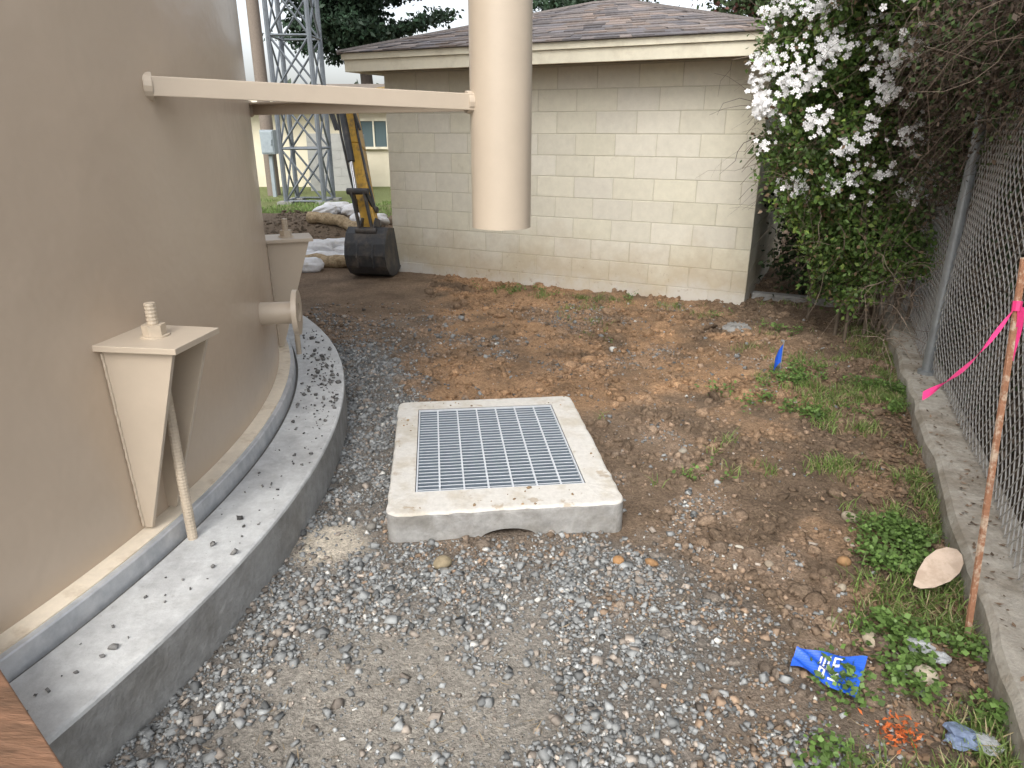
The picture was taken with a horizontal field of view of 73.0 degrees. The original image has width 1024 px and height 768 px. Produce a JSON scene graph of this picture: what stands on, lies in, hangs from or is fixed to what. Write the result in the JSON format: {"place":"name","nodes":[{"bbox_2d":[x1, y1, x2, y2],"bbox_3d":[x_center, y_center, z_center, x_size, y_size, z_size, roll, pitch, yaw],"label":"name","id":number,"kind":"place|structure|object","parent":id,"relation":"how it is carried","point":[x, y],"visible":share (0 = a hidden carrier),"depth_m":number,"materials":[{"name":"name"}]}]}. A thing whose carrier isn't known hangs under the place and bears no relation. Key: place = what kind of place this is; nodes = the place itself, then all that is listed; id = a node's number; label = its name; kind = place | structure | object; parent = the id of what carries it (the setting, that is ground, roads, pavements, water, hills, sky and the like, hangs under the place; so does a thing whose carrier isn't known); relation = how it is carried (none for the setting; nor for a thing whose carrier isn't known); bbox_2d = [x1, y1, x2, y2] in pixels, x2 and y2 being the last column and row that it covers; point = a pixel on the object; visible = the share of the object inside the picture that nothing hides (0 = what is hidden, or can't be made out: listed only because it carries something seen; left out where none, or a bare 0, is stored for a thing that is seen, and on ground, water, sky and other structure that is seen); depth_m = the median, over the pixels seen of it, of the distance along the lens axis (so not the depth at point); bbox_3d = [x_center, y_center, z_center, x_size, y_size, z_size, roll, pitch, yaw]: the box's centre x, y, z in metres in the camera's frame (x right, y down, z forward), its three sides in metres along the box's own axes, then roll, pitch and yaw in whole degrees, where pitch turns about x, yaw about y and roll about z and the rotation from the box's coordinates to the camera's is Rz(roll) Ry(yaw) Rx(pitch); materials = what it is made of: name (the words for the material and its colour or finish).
{"place":"outdoors","nodes":[
{"label":"outdoors","id":0,"kind":"place"},
{"bbox_2d":[0,670,62,767],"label":"timber post","id":1,"kind":"object","parent":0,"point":[24,743],"visible":1,"depth_m":1.51,"materials":[{"name":"brown wood"}]},
{"bbox_2d":[236,0,744,83],"label":"sky","id":2,"kind":"structure","parent":0,"point":[333,74],"materials":[{"name":"white"}]},
{"bbox_2d":[100,300,1004,767],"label":"gravel","id":3,"kind":"structure","parent":0,"point":[178,732],"depth_m":2.38,"materials":[{"name":"grey gravel"}]},
{"bbox_2d":[433,555,451,568],"bbox_3d":[-0.271,0.696,2.700,0.075,0.056,0.062,0,20,0],"label":"rock","id":4,"kind":"object","parent":3,"relation":"on","point":[443,561],"visible":0.97,"depth_m":2.68,"materials":[{"name":"beige stone"}]},
{"bbox_2d":[612,555,623,563],"bbox_3d":[0.421,0.699,2.742,0.047,0.032,0.034,0,20,0],"label":"rock","id":5,"kind":"object","parent":3,"relation":"on","point":[617,559],"visible":0.94,"depth_m":2.73,"materials":[{"name":"brown stone"}]},
{"bbox_2d":[645,558,658,566],"bbox_3d":[0.552,0.704,2.735,0.052,0.029,0.044,0,20,0],"label":"rock","id":6,"kind":"object","parent":3,"relation":"on","point":[652,562],"visible":1,"depth_m":2.72,"materials":[{"name":"brown stone"}]},
{"bbox_2d":[105,187,1023,767],"bbox_3d":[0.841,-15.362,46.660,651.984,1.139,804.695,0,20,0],"label":"ground","id":7,"kind":"structure","parent":0,"point":[341,287],"depth_m":2.75,"materials":[{"name":"brown soil"}]},
{"bbox_2d":[9,316,347,767],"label":"concrete ring foundation","id":8,"kind":"object","parent":7,"relation":"on","point":[96,711],"visible":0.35,"depth_m":2.24,"materials":[{"name":"grey concrete"}]},
{"bbox_2d":[27,330,340,711],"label":"loose pebbles","id":9,"kind":"object","parent":8,"relation":"on","point":[113,646],"visible":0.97,"depth_m":3.76,"materials":[{"name":"grey gravel"}]},
{"bbox_2d":[0,0,532,682],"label":"steel water tank","id":10,"kind":"object","parent":8,"relation":"on","point":[150,298],"visible":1,"depth_m":2.30,"materials":[{"name":"beige metal"}]},
{"bbox_2d":[245,0,280,195],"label":"utility pole","id":11,"kind":"object","parent":7,"relation":"on","point":[257,46],"depth_m":15.38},
{"bbox_2d":[259,130,278,196],"bbox_3d":[-5.500,-4.971,15.837,0.300,1.585,0.325,0,20,0],"label":"electrical cabinet","id":12,"kind":"object","parent":7,"relation":"on","point":[268,141],"visible":0.9,"depth_m":15.59,"materials":[{"name":"metal"}]},
{"bbox_2d":[262,0,341,204],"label":"lattice tower","id":13,"kind":"structure","parent":7,"relation":"on","point":[312,75],"depth_m":14.20,"materials":[{"name":"metal"}]},
{"bbox_2d":[306,249,314,254],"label":"sandbag","id":14,"kind":"object","parent":7,"relation":"on","point":[308,251],"visible":0.08,"depth_m":8.69,"materials":[{"name":"fabric"}]},
{"bbox_2d":[302,257,324,272],"bbox_3d":[-2.455,-1.411,8.219,0.444,0.194,0.289,-4,21,-10],"label":"sandbag","id":15,"kind":"object","parent":7,"relation":"on","point":[313,264],"visible":0.49,"depth_m":8.13,"materials":[{"name":"fabric"}]},
{"bbox_2d":[251,113,389,186],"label":"walls","id":16,"kind":"structure","parent":7,"relation":"on","point":[378,161],"depth_m":18.52,"materials":[{"name":"yellow paint"}]},
{"bbox_2d":[310,84,384,87],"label":"roof","id":17,"kind":"structure","parent":16,"relation":"on","point":[366,85],"depth_m":19.14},
{"bbox_2d":[360,119,387,148],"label":"windows","id":18,"kind":"structure","parent":16,"relation":"attached to","point":[374,131],"depth_m":18.28,"materials":[{"name":"blue glass"}]},
{"bbox_2d":[307,239,334,250],"bbox_3d":[-2.510,-1.761,8.891,0.454,0.196,0.301,0,20,0],"label":"sandbag","id":19,"kind":"object","parent":7,"relation":"on","point":[319,245],"visible":0.49,"depth_m":8.79,"materials":[{"name":"fabric"}]},
{"bbox_2d":[309,251,338,255],"bbox_3d":[-2.346,-1.563,8.642,0.468,0.192,0.296,-4,21,-10],"label":"sandbag","id":20,"kind":"object","parent":7,"relation":"on","point":[327,253],"visible":0.24,"depth_m":8.57,"materials":[{"name":"fabric"}]},
{"bbox_2d":[305,253,346,267],"bbox_3d":[-2.320,-1.505,8.487,1.184,0.190,0.189,3,20,7],"label":"straw wattle","id":21,"kind":"object","parent":7,"relation":"on","point":[334,261],"visible":0.18,"depth_m":8.41,"materials":[{"name":"beige wicker"}]},
{"bbox_2d":[261,197,391,217],"bbox_3d":[-3.843,-3.373,13.043,3.389,0.457,4.254,0,20,0],"label":"grass strip","id":22,"kind":"object","parent":7,"relation":"on","point":[277,210],"depth_m":13.40,"materials":[{"name":"green plant"}]},
{"bbox_2d":[313,205,340,213],"bbox_3d":[-2.751,-2.555,10.252,0.289,0.195,0.455,8,22,21],"label":"sandbag","id":23,"kind":"object","parent":7,"relation":"on","point":[333,209],"visible":0.66,"depth_m":10.14,"materials":[{"name":"fabric"}]},
{"bbox_2d":[263,210,392,267],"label":"embankment clods","id":24,"kind":"object","parent":7,"relation":"on","point":[295,222],"visible":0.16,"depth_m":9.86,"materials":[{"name":"brown soil"}]},
{"bbox_2d":[306,211,356,229],"bbox_3d":[-2.298,-2.149,9.675,1.360,0.454,0.292,12,23,29],"label":"straw wattle","id":25,"kind":"object","parent":7,"relation":"on","point":[341,221],"visible":0.51,"depth_m":9.73,"materials":[{"name":"beige wicker"}]},
{"bbox_2d":[324,238,344,247],"bbox_3d":[-2.282,-1.819,9.082,0.456,0.185,0.280,-3,20,-8],"label":"sandbag","id":26,"kind":"object","parent":7,"relation":"on","point":[339,241],"visible":0.24,"depth_m":8.97,"materials":[{"name":"fabric"}]},
{"bbox_2d":[306,134,363,190],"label":"blocks","id":27,"kind":"object","parent":7,"relation":"on","point":[342,182],"depth_m":17.37,"materials":[{"name":"beige concrete"}]},
{"bbox_2d":[323,202,348,213],"bbox_3d":[-2.656,-2.670,10.476,0.478,0.182,0.290,-4,21,-10],"label":"sandbag","id":28,"kind":"object","parent":7,"relation":"on","point":[340,204],"visible":0.38,"depth_m":10.36,"materials":[{"name":"fabric"}]},
{"bbox_2d":[333,245,343,253],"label":"sandbag","id":29,"kind":"object","parent":7,"relation":"on","point":[339,249],"visible":0.15,"depth_m":8.83,"materials":[{"name":"fabric"}]},
{"bbox_2d":[341,203,353,215],"bbox_3d":[-2.346,-2.624,10.436,0.468,0.192,0.296,-6,21,-16],"label":"sandbag","id":30,"kind":"object","parent":7,"relation":"on","point":[348,209],"visible":0.35,"depth_m":10.30,"materials":[{"name":"fabric"}]},
{"bbox_2d":[349,213,360,220],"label":"sandbag","id":31,"kind":"object","parent":7,"relation":"on","point":[352,217],"visible":0.16,"depth_m":9.85,"materials":[{"name":"fabric"}]},
{"bbox_2d":[262,0,463,83],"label":"cypress tree","id":32,"kind":"object","parent":7,"relation":"on","point":[345,24],"visible":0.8,"depth_m":20.52,"materials":[{"name":"green plant"}]},
{"bbox_2d":[329,87,400,275],"bbox_3d":[-0.986,-3.252,10.236,1.407,2.178,6.361,4,21,11],"label":"mini excavator","id":33,"kind":"object","parent":7,"relation":"on","point":[370,245],"visible":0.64,"depth_m":7.71,"materials":[{"name":"yellow paint"}]},
{"bbox_2d":[365,522,375,530],"bbox_3d":[-0.601,0.608,2.943,0.049,0.040,0.044,0,20,0],"label":"rock","id":34,"kind":"object","parent":7,"relation":"on","point":[370,526],"visible":0.97,"depth_m":2.93,"materials":[{"name":"beige stone"}]},
{"bbox_2d":[377,213,389,224],"bbox_3d":[-2.050,-2.442,10.291,0.490,0.192,0.276,5,21,13],"label":"sandbag","id":35,"kind":"object","parent":7,"relation":"on","point":[383,218],"visible":0.41,"depth_m":10.18,"materials":[{"name":"fabric"}]},
{"bbox_2d":[386,396,622,542],"bbox_3d":[-0.085,0.682,3.583,1.004,0.835,1.252,-2,20,-6],"label":"concrete catch basin","id":36,"kind":"object","parent":7,"relation":"on","point":[481,467],"visible":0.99,"depth_m":3.17,"materials":[{"name":"beige concrete"}]},
{"bbox_2d":[384,57,788,299],"bbox_3d":[1.125,-2.485,8.492,3.992,2.370,3.292,9,22,24],"label":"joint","id":37,"kind":"object","parent":7,"relation":"on","point":[669,61],"visible":0.14,"depth_m":6.79,"materials":[{"name":"beige concrete"}]},
{"bbox_2d":[365,56,754,73],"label":"soffit","id":38,"kind":"structure","parent":37,"relation":"on","point":[381,72],"depth_m":6.45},
{"bbox_2d":[341,31,795,75],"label":"fascia boards","id":39,"kind":"object","parent":38,"relation":"on","point":[716,45],"visible":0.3,"depth_m":6.12,"materials":[{"name":"beige wood"}]},
{"bbox_2d":[336,0,785,54],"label":"roof shingles","id":40,"kind":"object","parent":39,"relation":"on","point":[615,16],"visible":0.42,"depth_m":6.70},
{"bbox_2d":[384,60,790,304],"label":"block walls","id":41,"kind":"structure","parent":37,"relation":"on","point":[601,145],"depth_m":6.82,"materials":[{"name":"beige concrete"}]},
{"bbox_2d":[350,6,791,58],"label":"roof deck","id":42,"kind":"structure","parent":41,"relation":"on","point":[572,40],"depth_m":6.36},
{"bbox_2d":[189,311,994,767],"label":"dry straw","id":43,"kind":"object","parent":7,"relation":"on","point":[569,619],"visible":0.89,"depth_m":2.31,"materials":[{"name":"beige plant"}]},
{"bbox_2d":[533,0,659,12],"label":"cypress tree","id":44,"kind":"object","parent":7,"relation":"on","point":[542,5],"visible":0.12,"depth_m":24.38,"materials":[{"name":"green plant"}]},
{"bbox_2d":[362,274,988,707],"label":"dirt clods","id":45,"kind":"object","parent":7,"relation":"on","point":[804,590],"visible":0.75,"depth_m":3.86,"materials":[{"name":"brown soil"}]},
{"bbox_2d":[678,448,687,453],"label":"rock","id":46,"kind":"object","parent":7,"relation":"on","point":[682,450],"visible":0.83,"depth_m":3.63,"materials":[{"name":"white stone"}]},
{"bbox_2d":[722,321,751,331],"bbox_3d":[1.910,-0.465,5.873,0.260,0.092,0.260,0,20,0],"label":"drain cap","id":47,"kind":"object","parent":7,"relation":"on","point":[732,326],"visible":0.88,"depth_m":5.83,"materials":[{"name":"concrete"}]},
{"bbox_2d":[679,0,798,21],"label":"plum tree","id":48,"kind":"object","parent":7,"relation":"on","point":[748,8],"visible":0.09,"depth_m":10.75,"materials":[{"name":"green plant"}]},
{"bbox_2d":[472,281,1011,767],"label":"clover weeds","id":49,"kind":"object","parent":7,"relation":"on","point":[914,541],"visible":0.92,"depth_m":2.28,"materials":[{"name":"green plant"}]},
{"bbox_2d":[477,285,1023,767],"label":"grass tufts","id":50,"kind":"object","parent":7,"relation":"on","point":[945,595],"visible":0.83,"depth_m":3.03,"materials":[{"name":"green plant"}]},
{"bbox_2d":[764,560,773,567],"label":"rock","id":51,"kind":"object","parent":7,"relation":"on","point":[768,563],"visible":0.99,"depth_m":2.68,"materials":[{"name":"beige stone"}]},
{"bbox_2d":[773,341,784,374],"bbox_3d":[1.817,-0.169,4.727,0.050,0.260,0.015,-2,20,-5],"label":"blue utility flag","id":52,"kind":"object","parent":7,"relation":"on","point":[778,358],"visible":0.94,"depth_m":4.72,"materials":[{"name":"plastic"}]},
{"bbox_2d":[751,291,856,307],"bbox_3d":[2.841,-0.805,6.774,0.950,0.110,0.120,9,22,24],"label":"concrete footing","id":53,"kind":"object","parent":7,"relation":"on","point":[778,296],"visible":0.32,"depth_m":6.78,"materials":[{"name":"grey concrete"}]},
{"bbox_2d":[790,646,867,697],"bbox_3d":[0.972,0.863,2.130,0.189,0.061,0.140,14,25,34],"label":"blue utility flag","id":54,"kind":"object","parent":7,"relation":"on","point":[801,657],"visible":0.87,"depth_m":2.13,"materials":[{"name":"plastic"}]},
{"bbox_2d":[826,616,837,622],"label":"rock","id":55,"kind":"object","parent":7,"relation":"on","point":[829,618],"visible":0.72,"depth_m":2.37,"materials":[{"name":"beige stone"}]},
{"bbox_2d":[837,583,845,591],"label":"rock","id":56,"kind":"object","parent":7,"relation":"on","point":[842,586],"visible":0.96,"depth_m":2.55,"materials":[{"name":"beige stone"}]},
{"bbox_2d":[836,556,851,566],"bbox_3d":[1.299,0.694,2.708,0.053,0.046,0.047,0,20,0],"label":"rock","id":57,"kind":"object","parent":7,"relation":"on","point":[840,560],"visible":0.97,"depth_m":2.69,"materials":[{"name":"brown stone"}]},
{"bbox_2d":[841,511,857,522],"bbox_3d":[1.470,0.580,3.011,0.078,0.056,0.074,0,20,0],"label":"rock","id":58,"kind":"object","parent":7,"relation":"on","point":[844,517],"visible":0.66,"depth_m":2.99,"materials":[{"name":"beige stone"}]},
{"bbox_2d":[698,0,1002,341],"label":"flowering potato vine","id":59,"kind":"object","parent":7,"relation":"on","point":[829,186],"visible":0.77,"depth_m":4.86,"materials":[{"name":"green plant"}]},
{"bbox_2d":[861,631,874,647],"bbox_3d":[1.190,0.847,2.296,0.054,0.037,0.069,0,20,0],"label":"rock","id":60,"kind":"object","parent":7,"relation":"on","point":[867,636],"visible":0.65,"depth_m":2.29,"materials":[{"name":"beige stone"}]},
{"bbox_2d":[738,302,1014,767],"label":"leaf litter","id":61,"kind":"object","parent":7,"relation":"on","point":[925,757],"visible":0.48,"depth_m":2.49,"materials":[{"name":"green plant"}]},
{"bbox_2d":[913,547,963,588],"bbox_3d":[1.526,0.663,2.482,0.218,0.095,0.098,-9,22,-23],"label":"cardboard scrap","id":62,"kind":"object","parent":61,"relation":"on","point":[939,567],"visible":1,"depth_m":2.48,"materials":[{"name":"beige cardboard"}]},
{"bbox_2d":[754,106,1003,299],"bbox_3d":[4.393,-2.731,7.648,2.582,4.161,5.040,14,24,33],"label":"background shrub","id":63,"kind":"object","parent":7,"relation":"on","point":[792,254],"depth_m":6.93,"materials":[{"name":"green plant"}]},
{"bbox_2d":[858,708,932,755],"bbox_3d":[1.076,0.965,1.931,0.214,0.080,0.149,0,20,0],"label":"orange marking paint","id":64,"kind":"object","parent":7,"relation":"on","point":[888,725],"visible":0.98,"depth_m":1.92,"materials":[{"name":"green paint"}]},
{"bbox_2d":[804,0,1023,384],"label":"dead bramble hedge","id":65,"kind":"object","parent":7,"relation":"on","point":[988,27],"visible":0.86,"depth_m":3.66,"materials":[{"name":"brown plant"}]},
{"bbox_2d":[907,636,935,653],"bbox_3d":[1.319,0.843,2.234,0.082,0.042,0.091,0,20,0],"label":"crumpled plastic","id":66,"kind":"object","parent":7,"relation":"on","point":[920,642],"visible":0.49,"depth_m":2.21,"materials":[{"name":"grey plastic"}]},
{"bbox_2d":[912,664,939,685],"bbox_3d":[1.271,0.897,2.123,0.072,0.064,0.064,0,20,0],"label":"rock","id":67,"kind":"object","parent":7,"relation":"on","point":[929,677],"visible":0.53,"depth_m":2.11,"materials":[{"name":"beige stone"}]},
{"bbox_2d":[934,651,951,663],"bbox_3d":[1.359,0.868,2.196,0.062,0.034,0.068,16,26,37],"label":"crumpled plastic","id":68,"kind":"object","parent":7,"relation":"on","point":[944,657],"visible":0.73,"depth_m":2.18,"materials":[{"name":"white plastic"}]},
{"bbox_2d":[876,277,1023,767],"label":"kerb","id":69,"kind":"structure","parent":7,"relation":"on","point":[1004,668],"depth_m":2.78,"materials":[{"name":"concrete"}]},
{"bbox_2d":[885,293,1023,680],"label":"leaf litter","id":70,"kind":"object","parent":69,"relation":"on","point":[1013,624],"visible":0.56,"depth_m":3.00,"materials":[{"name":"plant"}]},
{"bbox_2d":[891,45,1023,592],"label":"chain link fence","id":71,"kind":"object","parent":69,"relation":"on","point":[942,291],"visible":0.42,"depth_m":3.60,"materials":[{"name":"metal"}]},
{"bbox_2d":[895,123,1023,491],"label":"overgrown hedge","id":72,"kind":"object","parent":7,"relation":"on","point":[1007,293],"visible":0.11,"depth_m":4.18,"materials":[{"name":"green plant"}]},
{"bbox_2d":[942,722,982,751],"bbox_3d":[1.240,0.972,1.908,0.104,0.050,0.104,0,20,0],"label":"crumpled plastic","id":73,"kind":"object","parent":7,"relation":"on","point":[956,734],"visible":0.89,"depth_m":1.89,"materials":[{"name":"plastic"}]},
{"bbox_2d":[922,257,1023,638],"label":"survey stake","id":74,"kind":"object","parent":7,"relation":"on","point":[1017,319],"visible":0.97,"depth_m":2.21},
{"bbox_2d":[975,732,1004,756],"bbox_3d":[1.292,0.979,1.877,0.074,0.038,0.077,0,20,0],"label":"crumpled plastic","id":75,"kind":"object","parent":7,"relation":"on","point":[984,739],"visible":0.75,"depth_m":1.87,"materials":[{"name":"white plastic"}]}
]}

